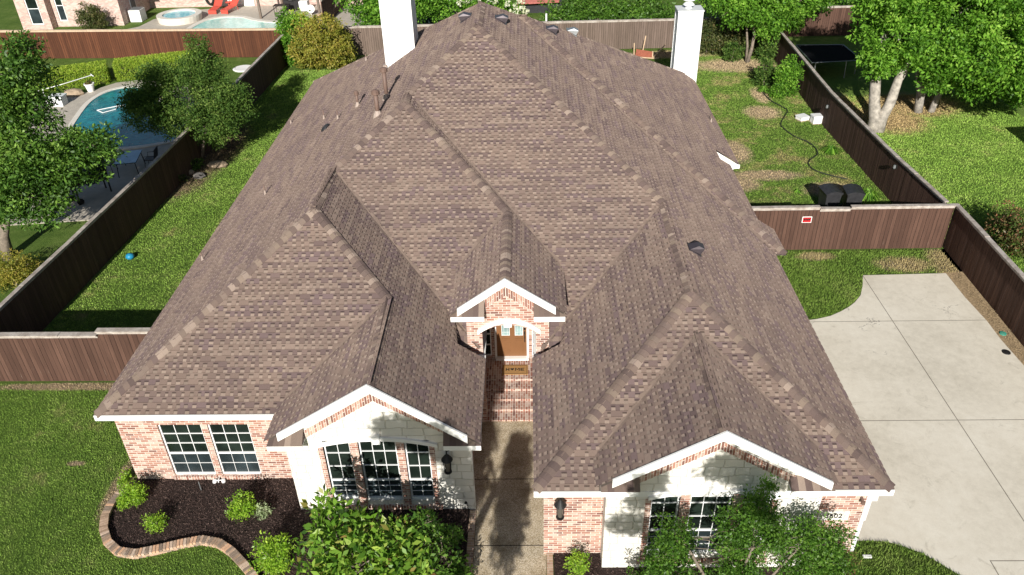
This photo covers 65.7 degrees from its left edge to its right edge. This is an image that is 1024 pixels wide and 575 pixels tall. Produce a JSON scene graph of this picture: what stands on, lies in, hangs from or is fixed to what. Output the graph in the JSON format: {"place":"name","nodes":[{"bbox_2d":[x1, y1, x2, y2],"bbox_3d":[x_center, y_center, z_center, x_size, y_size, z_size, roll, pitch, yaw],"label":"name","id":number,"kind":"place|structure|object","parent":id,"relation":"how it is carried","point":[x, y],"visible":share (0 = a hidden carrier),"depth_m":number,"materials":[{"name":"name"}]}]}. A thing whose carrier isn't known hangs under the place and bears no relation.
{"place":"outdoors","nodes":[
{"label":"outdoors","id":0,"kind":"place"},
{"bbox_2d":[10,80,197,225],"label":"patio","id":1,"kind":"structure","parent":0,"point":[98,197],"depth_m":36.50,"materials":[{"name":"grey concrete"}]},
{"bbox_2d":[48,93,68,106],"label":"pool pump box","id":2,"kind":"object","parent":1,"relation":"on","point":[63,102],"visible":0.62,"depth_m":44.54,"materials":[{"name":"white plastic"}]},
{"bbox_2d":[55,164,113,204],"bbox_3d":[-18.627,-4.588,34.332,1.126,1.750,2.319,24,42,34],"label":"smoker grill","id":3,"kind":"object","parent":1,"relation":"on","point":[80,201],"visible":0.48,"depth_m":34.58,"materials":[{"name":"black metal"}]},
{"bbox_2d":[67,85,183,149],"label":"swimming pool","id":4,"kind":"structure","parent":1,"relation":"on","point":[87,114],"depth_m":42.47,"materials":[{"name":"liquid"}]},
{"bbox_2d":[114,150,145,177],"bbox_3d":[-17.816,-5.776,36.983,0.950,0.707,1.450,-7,34,-8],"label":"patio table","id":5,"kind":"object","parent":1,"relation":"on","point":[132,156],"visible":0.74,"depth_m":36.67,"materials":[{"name":"blue glass"}]},
{"bbox_2d":[0,382,244,574],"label":"lawn","id":6,"kind":"structure","parent":0,"point":[84,493],"depth_m":20.70,"materials":[{"name":"green plant"}]},
{"bbox_2d":[99,491,257,574],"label":"brick edging","id":7,"kind":"object","parent":6,"relation":"on","point":[222,545],"visible":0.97,"depth_m":18.97,"materials":[{"name":"beige brick"}]},
{"bbox_2d":[108,477,469,574],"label":"mulch bed","id":8,"kind":"object","parent":6,"relation":"on","point":[190,508],"visible":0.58,"depth_m":19.74,"materials":[{"name":"brown soil"}]},
{"bbox_2d":[114,467,132,485],"bbox_3d":[-10.199,5.024,20.848,0.422,0.458,0.740,-1,34,1],"label":"garden shrub","id":9,"kind":"object","parent":8,"relation":"on","point":[125,477],"visible":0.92,"depth_m":20.83,"materials":[{"name":"green plant"}]},
{"bbox_2d":[116,480,148,510],"bbox_3d":[-9.684,5.209,20.013,0.834,0.851,0.870,11,36,18],"label":"garden shrub","id":10,"kind":"object","parent":8,"relation":"on","point":[132,494],"visible":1,"depth_m":19.97,"materials":[{"name":"green plant"}]},
{"bbox_2d":[139,509,168,533],"bbox_3d":[-8.721,5.744,19.401,0.632,0.587,0.581,-1,34,1],"label":"garden shrub","id":11,"kind":"object","parent":8,"relation":"on","point":[156,524],"visible":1,"depth_m":19.36,"materials":[{"name":"green plant"}]},
{"bbox_2d":[224,489,258,521],"bbox_3d":[-6.697,5.420,19.642,0.852,0.734,0.798,-1,34,1],"label":"garden shrub","id":12,"kind":"object","parent":8,"relation":"on","point":[240,509],"visible":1,"depth_m":19.57,"materials":[{"name":"green plant"}]},
{"bbox_2d":[254,500,274,520],"bbox_3d":[-6.212,5.573,19.708,0.484,0.467,0.496,12,36,20],"label":"garden shrub","id":13,"kind":"object","parent":8,"relation":"on","point":[264,512],"visible":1,"depth_m":19.68,"materials":[{"name":"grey plant"}]},
{"bbox_2d":[247,530,295,574],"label":"garden shrub","id":14,"kind":"object","parent":8,"relation":"on","point":[277,551],"visible":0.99,"depth_m":18.09,"materials":[{"name":"green plant"}]},
{"bbox_2d":[284,483,440,574],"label":"magnolia","id":15,"kind":"object","parent":8,"relation":"on","point":[388,544],"visible":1,"depth_m":17.02,"materials":[{"name":"green plant"}]},
{"bbox_2d":[399,505,476,574],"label":"shrub","id":16,"kind":"object","parent":8,"relation":"on","point":[434,525],"visible":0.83,"depth_m":17.56,"materials":[{"name":"green plant"}]},
{"bbox_2d":[438,523,463,545],"bbox_3d":[-1.501,5.910,18.955,0.743,0.533,0.604,-1,34,1],"label":"garden shrub","id":17,"kind":"object","parent":8,"relation":"on","point":[458,541],"visible":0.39,"depth_m":18.94,"materials":[{"name":"green plant"}]},
{"bbox_2d":[439,566,473,574],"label":"garden shrub","id":18,"kind":"object","parent":8,"relation":"on","point":[460,571],"visible":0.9,"depth_m":17.53,"materials":[{"name":"green plant"}]},
{"bbox_2d":[42,56,364,334],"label":"lawn","id":19,"kind":"structure","parent":0,"point":[159,268],"depth_m":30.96,"materials":[{"name":"green plant"}]},
{"bbox_2d":[0,34,288,331],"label":"fence","id":20,"kind":"object","parent":19,"relation":"on","point":[43,295],"visible":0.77,"depth_m":30.30,"materials":[{"name":"brown wood"}]},
{"bbox_2d":[113,33,260,159],"bbox_3d":[-14.988,-8.698,36.689,6.662,5.978,4.438,-1,34,1],"label":"elm tree","id":21,"kind":"object","parent":19,"relation":"on","point":[212,97],"visible":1,"depth_m":35.92,"materials":[{"name":"green plant"}]},
{"bbox_2d":[206,160,227,167],"bbox_3d":[-13.912,-5.839,37.402,0.996,0.224,0.589,-1,34,1],"label":"rock","id":22,"kind":"object","parent":19,"relation":"on","point":[217,164],"visible":1,"depth_m":37.26,"materials":[{"name":"beige stone"}]},
{"bbox_2d":[273,6,303,66],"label":"upright shrub","id":23,"kind":"object","parent":19,"relation":"on","point":[284,20],"visible":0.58,"depth_m":48.49,"materials":[{"name":"green plant"}]},
{"bbox_2d":[286,11,357,71],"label":"round bush tree","id":24,"kind":"object","parent":19,"relation":"on","point":[323,48],"visible":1,"depth_m":48.18,"materials":[{"name":"yellow plant"}]},
{"bbox_2d":[130,4,363,28],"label":"patio","id":25,"kind":"structure","parent":0,"point":[267,12],"depth_m":60.13,"materials":[{"name":"grey concrete"}]},
{"bbox_2d":[156,8,201,25],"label":"spa","id":26,"kind":"object","parent":25,"relation":"on","point":[179,16],"visible":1,"depth_m":58.81,"materials":[{"name":"plastic"}]},
{"bbox_2d":[208,0,222,13],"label":"sun lounger","id":27,"kind":"object","parent":25,"relation":"on","point":[216,6],"visible":0.96,"depth_m":61.10,"materials":[{"name":"plastic"}]},
{"bbox_2d":[220,0,238,13],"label":"sun lounger","id":28,"kind":"object","parent":25,"relation":"on","point":[233,3],"visible":1,"depth_m":61.04,"materials":[{"name":"red plastic"}]},
{"bbox_2d":[186,15,277,28],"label":"swimming pool","id":29,"kind":"structure","parent":25,"relation":"on","point":[234,21],"depth_m":58.27,"materials":[{"name":"liquid"}]},
{"bbox_2d":[256,0,320,18],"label":"pergola","id":30,"kind":"object","parent":25,"relation":"on","point":[281,2],"visible":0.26,"depth_m":58.96,"materials":[{"name":"white wood"}]},
{"bbox_2d":[283,0,309,10],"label":"outdoor grill","id":31,"kind":"object","parent":25,"relation":"on","point":[299,4],"visible":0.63,"depth_m":60.49,"materials":[{"name":"white metal"}]},
{"bbox_2d":[320,0,344,24],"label":"fence","id":32,"kind":"object","parent":25,"relation":"on","point":[327,6],"visible":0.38,"depth_m":58.16,"materials":[{"name":"brown wood"}]},
{"bbox_2d":[0,0,938,574],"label":"ground","id":33,"kind":"structure","parent":0,"point":[42,244],"depth_m":48.43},
{"bbox_2d":[0,248,44,293],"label":"hedge bush","id":34,"kind":"object","parent":33,"relation":"on","point":[23,268],"visible":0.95,"depth_m":28.64,"materials":[{"name":"yellow plant"}]},
{"bbox_2d":[0,29,130,260],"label":"shade tree","id":35,"kind":"object","parent":33,"relation":"on","point":[31,163],"visible":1,"depth_m":28.08,"materials":[{"name":"green plant"}]},
{"bbox_2d":[28,60,111,91],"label":"hedge","id":36,"kind":"object","parent":33,"relation":"on","point":[99,72],"visible":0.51,"depth_m":47.17,"materials":[{"name":"green plant"}]},
{"bbox_2d":[64,88,83,96],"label":"rock","id":37,"kind":"object","parent":33,"relation":"on","point":[73,92],"visible":0.93,"depth_m":45.84,"materials":[{"name":"beige stone"}]},
{"bbox_2d":[0,328,149,380],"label":"fence","id":38,"kind":"object","parent":33,"relation":"on","point":[105,354],"visible":0.65,"depth_m":23.82,"materials":[{"name":"brown wood"}]},
{"bbox_2d":[73,1,109,28],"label":"yard bush","id":39,"kind":"object","parent":33,"relation":"on","point":[90,16],"visible":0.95,"depth_m":56.95,"materials":[{"name":"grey plant"}]},
{"bbox_2d":[128,7,146,21],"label":"storage box","id":40,"kind":"object","parent":33,"relation":"on","point":[137,14],"visible":1,"depth_m":59.17,"materials":[{"name":"white paint"}]},
{"bbox_2d":[0,28,281,58],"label":"fence","id":41,"kind":"object","parent":33,"relation":"on","point":[122,43],"visible":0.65,"depth_m":51.23,"materials":[{"name":"red wood"}]},
{"bbox_2d":[111,50,203,80],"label":"hedge","id":42,"kind":"object","parent":33,"relation":"on","point":[125,66],"visible":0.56,"depth_m":48.22,"materials":[{"name":"green plant"}]},
{"bbox_2d":[13,0,362,29],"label":"pink brick house","id":43,"kind":"structure","parent":33,"relation":"on","point":[42,14],"depth_m":58.22,"materials":[{"name":"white brick"}]},
{"bbox_2d":[24,0,43,24],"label":"window","id":44,"kind":"structure","parent":43,"relation":"in","point":[32,7],"depth_m":57.65,"materials":[{"name":"white plastic"}]},
{"bbox_2d":[54,0,67,20],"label":"window","id":45,"kind":"structure","parent":43,"relation":"in","point":[58,3],"depth_m":58.23,"materials":[{"name":"white plastic"}]},
{"bbox_2d":[221,0,254,6],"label":"patio door","id":46,"kind":"structure","parent":43,"relation":"in","point":[241,2],"depth_m":62.49,"materials":[{"name":"white paint"}]},
{"bbox_2d":[288,8,310,26],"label":"yard bush","id":47,"kind":"object","parent":33,"relation":"on","point":[297,16],"visible":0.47,"depth_m":55.35,"materials":[{"name":"green plant"}]},
{"bbox_2d":[332,0,446,25],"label":"back tree","id":48,"kind":"object","parent":33,"relation":"on","point":[368,10],"visible":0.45,"depth_m":51.93,"materials":[{"name":"green plant"}]},
{"bbox_2d":[422,2,448,23],"bbox_3d":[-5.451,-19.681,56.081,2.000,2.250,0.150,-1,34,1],"label":"shrub","id":49,"kind":"object","parent":33,"relation":"on","point":[428,21],"depth_m":56.40,"materials":[{"name":"green plant"}]},
{"bbox_2d":[466,510,475,573],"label":"brick edging","id":50,"kind":"object","parent":33,"relation":"on","point":[471,534],"visible":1,"depth_m":19.07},
{"bbox_2d":[430,0,529,22],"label":"flowering tree","id":51,"kind":"object","parent":33,"relation":"on","point":[515,8],"visible":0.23,"depth_m":52.38,"materials":[{"name":"green plant"}]},
{"bbox_2d":[93,0,894,566],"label":"brick house","id":52,"kind":"structure","parent":33,"relation":"on","point":[535,196],"depth_m":20.29,"materials":[{"name":"brick"}]},
{"bbox_2d":[158,425,215,473],"bbox_3d":[-8.326,4.143,20.391,1.100,1.800,0.085,-1,34,1],"label":"window","id":53,"kind":"structure","parent":52,"relation":"in","point":[186,446],"depth_m":20.42,"materials":[{"name":"glass"}]},
{"bbox_2d":[208,424,260,473],"bbox_3d":[-7.097,4.129,20.361,1.040,1.800,0.085,-1,34,1],"label":"window","id":54,"kind":"structure","parent":52,"relation":"in","point":[233,443],"depth_m":20.39,"materials":[{"name":"glass"}]},
{"bbox_2d":[323,441,358,497],"bbox_3d":[-4.131,4.379,19.228,0.640,2.000,0.085,-1,34,1],"label":"window","id":55,"kind":"structure","parent":52,"relation":"in","point":[338,457],"depth_m":19.28,"materials":[{"name":"glass"}]},
{"bbox_2d":[371,89,380,118],"bbox_3d":[-4.168,-5.648,24.412,0.364,0.940,0.346,-1,34,1],"label":"vent pipe","id":56,"kind":"object","parent":52,"relation":"attached to","point":[375,93],"visible":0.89,"depth_m":24.33,"materials":[{"name":"brown metal"}]},
{"bbox_2d":[358,442,402,498],"bbox_3d":[-3.162,4.351,19.193,0.900,2.120,0.085,-1,34,1],"label":"window","id":57,"kind":"structure","parent":52,"relation":"in","point":[380,465],"depth_m":19.26,"materials":[{"name":"glass"}]},
{"bbox_2d":[380,67,389,100],"bbox_3d":[-4.072,-6.523,25.450,0.338,1.140,0.321,-1,34,1],"label":"vent pipe","id":58,"kind":"object","parent":52,"relation":"attached to","point":[383,71],"visible":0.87,"depth_m":25.37,"materials":[{"name":"brown metal"}]},
{"bbox_2d":[404,440,434,497],"bbox_3d":[-2.226,4.374,19.193,0.590,2.040,0.085,-1,34,1],"label":"window","id":59,"kind":"structure","parent":52,"relation":"in","point":[417,456],"depth_m":19.25,"materials":[{"name":"glass"}]},
{"bbox_2d":[441,451,452,474],"bbox_3d":[-1.526,4.053,18.700,0.280,0.727,0.402,-1,34,1],"label":"wall lantern","id":60,"kind":"object","parent":52,"relation":"attached to","point":[446,459],"depth_m":18.59,"materials":[{"name":"black metal"}]},
{"bbox_2d":[496,325,526,355],"bbox_3d":[-0.020,1.252,23.707,0.910,2.070,0.128,-1,34,1],"label":"front door","id":61,"kind":"structure","parent":52,"relation":"in","point":[512,341],"depth_m":23.96,"materials":[{"name":"brown wood"}]},
{"bbox_2d":[502,365,527,374],"bbox_3d":[0.097,2.472,23.824,0.770,0.021,0.440,-1,34,1],"label":"doormat","id":62,"kind":"object","parent":52,"relation":"on","point":[514,369],"visible":1,"depth_m":23.79,"materials":[{"name":"brown fabric"}]},
{"bbox_2d":[554,497,566,520],"bbox_3d":[1.064,4.795,17.528,0.280,0.727,0.402,-1,34,1],"label":"wall lantern","id":63,"kind":"object","parent":52,"relation":"attached to","point":[560,504],"depth_m":17.40,"materials":[{"name":"black metal"}]},
{"bbox_2d":[646,497,679,551],"bbox_3d":[3.318,5.132,17.502,0.620,2.050,0.085,-1,34,1],"label":"window","id":64,"kind":"structure","parent":52,"relation":"in","point":[668,505],"depth_m":17.37,"materials":[{"name":"glass"}]},
{"bbox_2d":[687,242,704,256],"bbox_3d":[4.831,-1.016,20.852,0.426,0.304,0.380,-1,34,1],"label":"roof vent","id":65,"kind":"object","parent":52,"relation":"on","point":[698,248],"visible":1,"depth_m":20.73,"materials":[{"name":"grey metal"}]},
{"bbox_2d":[685,497,731,552],"bbox_3d":[4.298,5.142,17.491,0.900,2.100,0.085,-1,34,1],"label":"window","id":66,"kind":"structure","parent":52,"relation":"in","point":[700,508],"depth_m":17.47,"materials":[{"name":"glass"}]},
{"bbox_2d":[817,510,849,519],"bbox_3d":[7.206,5.109,17.764,0.680,0.280,0.052,-1,34,1],"label":"number plaque","id":67,"kind":"object","parent":52,"relation":"attached to","point":[839,514],"visible":0.81,"depth_m":17.73,"materials":[{"name":"white stone"}]},
{"bbox_2d":[850,496,878,551],"bbox_3d":[7.982,5.344,18.046,0.248,1.980,0.160,-1,34,1],"label":"downspout","id":68,"kind":"object","parent":52,"relation":"attached to","point":[870,499],"visible":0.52,"depth_m":17.83,"materials":[{"name":"white metal"}]},
{"bbox_2d":[473,421,545,574],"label":"walkway","id":69,"kind":"structure","parent":33,"relation":"on","point":[509,533],"depth_m":19.92,"materials":[{"name":"beige concrete"}]},
{"bbox_2d":[293,17,759,54],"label":"fence","id":70,"kind":"object","parent":33,"relation":"on","point":[368,39],"visible":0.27,"depth_m":50.50,"materials":[{"name":"brown wood"}]},
{"bbox_2d":[546,553,552,574],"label":"brick edging","id":71,"kind":"object","parent":33,"relation":"on","point":[549,558],"visible":1,"depth_m":18.39,"materials":[{"name":"beige brick"}]},
{"bbox_2d":[537,0,675,35],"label":"evergreen tree","id":72,"kind":"object","parent":33,"relation":"on","point":[595,9],"visible":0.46,"depth_m":52.46,"materials":[{"name":"green plant"}]},
{"bbox_2d":[553,552,854,574],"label":"mulch bed","id":73,"kind":"object","parent":33,"relation":"on","point":[595,567],"visible":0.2,"depth_m":18.25,"materials":[{"name":"brown soil"}]},
{"bbox_2d":[563,548,591,574],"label":"garden shrub","id":74,"kind":"object","parent":73,"relation":"on","point":[578,566],"visible":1,"depth_m":17.93,"materials":[{"name":"green plant"}]},
{"bbox_2d":[626,471,867,574],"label":"crape myrtle","id":75,"kind":"object","parent":73,"relation":"on","point":[770,526],"visible":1,"depth_m":16.30,"materials":[{"name":"green plant"}]},
{"bbox_2d":[765,5,866,36],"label":"fence","id":76,"kind":"object","parent":33,"relation":"on","point":[837,21],"visible":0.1,"depth_m":52.03,"materials":[{"name":"brown wood"}]},
{"bbox_2d":[752,203,955,249],"bbox_3d":[12.109,-2.207,29.370,8.020,1.854,0.185,-1,34,1],"label":"fence","id":77,"kind":"object","parent":33,"relation":"on","point":[881,226],"visible":0.79,"depth_m":29.28,"materials":[{"name":"brown wood"}]},
{"bbox_2d":[517,0,562,12],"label":"garden shed","id":78,"kind":"structure","parent":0,"point":[532,6],"depth_m":58.62,"materials":[{"name":"plastic"}]},
{"bbox_2d":[622,48,892,206],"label":"lawn","id":79,"kind":"structure","parent":0,"point":[761,198],"depth_m":37.53,"materials":[{"name":"green plant"}]},
{"bbox_2d":[633,36,665,58],"bbox_3d":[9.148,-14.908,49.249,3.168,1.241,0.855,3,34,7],"label":"chair","id":80,"kind":"object","parent":79,"relation":"on","point":[642,53],"visible":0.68,"depth_m":49.40,"materials":[{"name":"fabric"}]},
{"bbox_2d":[699,14,738,56],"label":"yard shrub","id":81,"kind":"object","parent":79,"relation":"on","point":[711,31],"visible":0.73,"depth_m":48.89,"materials":[{"name":"green plant"}]},
{"bbox_2d":[722,40,745,63],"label":"yard shrub","id":82,"kind":"object","parent":79,"relation":"on","point":[734,53],"visible":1,"depth_m":48.00,"materials":[{"name":"green plant"}]},
{"bbox_2d":[728,24,767,52],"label":"yard shrub","id":83,"kind":"object","parent":79,"relation":"on","point":[741,35],"visible":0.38,"depth_m":49.15,"materials":[{"name":"green plant"}]},
{"bbox_2d":[751,56,777,85],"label":"yard shrub","id":84,"kind":"object","parent":79,"relation":"on","point":[764,78],"visible":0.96,"depth_m":44.05,"materials":[{"name":"green plant"}]},
{"bbox_2d":[754,30,778,62],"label":"yard shrub","id":85,"kind":"object","parent":79,"relation":"on","point":[770,51],"visible":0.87,"depth_m":47.51,"materials":[{"name":"green plant"}]},
{"bbox_2d":[695,0,847,62],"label":"yard tree","id":86,"kind":"object","parent":79,"relation":"on","point":[778,16],"visible":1,"depth_m":46.15,"materials":[{"name":"green plant"}]},
{"bbox_2d":[766,83,785,99],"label":"yard shrub","id":87,"kind":"object","parent":79,"relation":"on","point":[773,91],"visible":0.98,"depth_m":42.92,"materials":[{"name":"green plant"}]},
{"bbox_2d":[772,54,804,97],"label":"yard shrub","id":88,"kind":"object","parent":79,"relation":"on","point":[792,72],"visible":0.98,"depth_m":42.44,"materials":[{"name":"green plant"}]},
{"bbox_2d":[761,91,847,178],"bbox_3d":[14.129,-7.828,39.327,1.271,0.052,11.225,-1,34,1],"label":"garden hose","id":89,"kind":"object","parent":79,"relation":"on","point":[803,140],"visible":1,"depth_m":37.93,"materials":[{"name":"black rubber"}]},
{"bbox_2d":[809,113,822,124],"bbox_3d":[15.390,-8.526,40.056,0.550,0.420,0.520,-4,34,-3],"label":"utility box","id":90,"kind":"object","parent":79,"relation":"on","point":[816,118],"visible":1,"depth_m":39.92,"materials":[{"name":"white paint"}]},
{"bbox_2d":[815,183,843,206],"bbox_3d":[12.797,-3.543,32.026,0.720,1.106,0.837,-4,34,-3],"label":"wheeled bin","id":91,"kind":"object","parent":79,"relation":"on","point":[830,194],"visible":0.76,"depth_m":31.71,"materials":[{"name":"plastic"}]},
{"bbox_2d":[819,145,841,154],"bbox_3d":[14.942,-6.479,37.118,0.965,0.278,1.031,-9,34,-11],"label":"weed clump","id":92,"kind":"object","parent":79,"relation":"on","point":[831,149],"visible":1,"depth_m":36.96,"materials":[{"name":"green plant"}]},
{"bbox_2d":[839,184,865,207],"bbox_3d":[13.700,-3.526,31.962,0.720,1.106,0.837,3,34,6],"label":"wheeled bin","id":93,"kind":"object","parent":79,"relation":"on","point":[854,194],"visible":0.77,"depth_m":31.62,"materials":[{"name":"plastic"}]},
{"bbox_2d":[768,32,948,203],"bbox_3d":[15.812,-9.319,39.911,0.599,1.881,25.151,-1,34,1],"label":"fence","id":94,"kind":"object","parent":79,"relation":"on","point":[874,156],"visible":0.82,"depth_m":35.51,"materials":[{"name":"brown wood"}]},
{"bbox_2d":[862,187,880,201],"bbox_3d":[14.858,-3.886,33.059,1.071,0.447,1.058,-1,34,1],"label":"weed clump","id":95,"kind":"object","parent":79,"relation":"on","point":[871,194],"visible":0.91,"depth_m":32.86,"materials":[{"name":"green plant"}]},
{"bbox_2d":[776,249,958,318],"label":"lawn","id":96,"kind":"structure","parent":0,"point":[842,278],"depth_m":28.61,"materials":[{"name":"green plant"}]},
{"bbox_2d":[848,539,959,574],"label":"lawn","id":97,"kind":"structure","parent":0,"point":[908,559],"depth_m":18.28,"materials":[{"name":"green plant"}]},
{"bbox_2d":[788,37,1023,272],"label":"lawn","id":98,"kind":"structure","parent":0,"point":[831,74],"depth_m":38.98,"materials":[{"name":"green plant"}]},
{"bbox_2d":[796,44,861,77],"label":"trampoline","id":99,"kind":"object","parent":98,"relation":"on","point":[819,53],"visible":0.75,"depth_m":46.62,"materials":[{"name":"black fabric"}]},
{"bbox_2d":[845,0,1023,132],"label":"pecan tree","id":100,"kind":"object","parent":98,"relation":"on","point":[942,45],"visible":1,"depth_m":35.68,"materials":[{"name":"green plant"}]},
{"bbox_2d":[849,1,1023,113],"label":"oak tree","id":101,"kind":"object","parent":98,"relation":"on","point":[918,103],"visible":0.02,"depth_m":40.47,"materials":[{"name":"green plant"}]},
{"bbox_2d":[942,203,1023,345],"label":"fence","id":102,"kind":"object","parent":98,"relation":"on","point":[989,268],"visible":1,"depth_m":26.72,"materials":[{"name":"brown wood"}]},
{"bbox_2d":[983,197,1023,262],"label":"photinia","id":103,"kind":"object","parent":98,"relation":"on","point":[1011,233],"visible":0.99,"depth_m":29.19,"materials":[{"name":"green plant"}]},
{"bbox_2d":[810,273,1023,574],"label":"driveway","id":104,"kind":"structure","parent":0,"point":[929,373],"depth_m":22.31,"materials":[{"name":"concrete"}]},
{"bbox_2d":[943,272,1023,364],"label":"soil strip","id":105,"kind":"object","parent":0,"point":[963,288],"depth_m":26.39,"materials":[{"name":"brown soil"}]},
{"bbox_2d":[945,268,1023,361],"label":"leaf litter","id":106,"kind":"object","parent":105,"relation":"on","point":[983,306],"visible":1,"depth_m":26.29,"materials":[{"name":"brown plant"}]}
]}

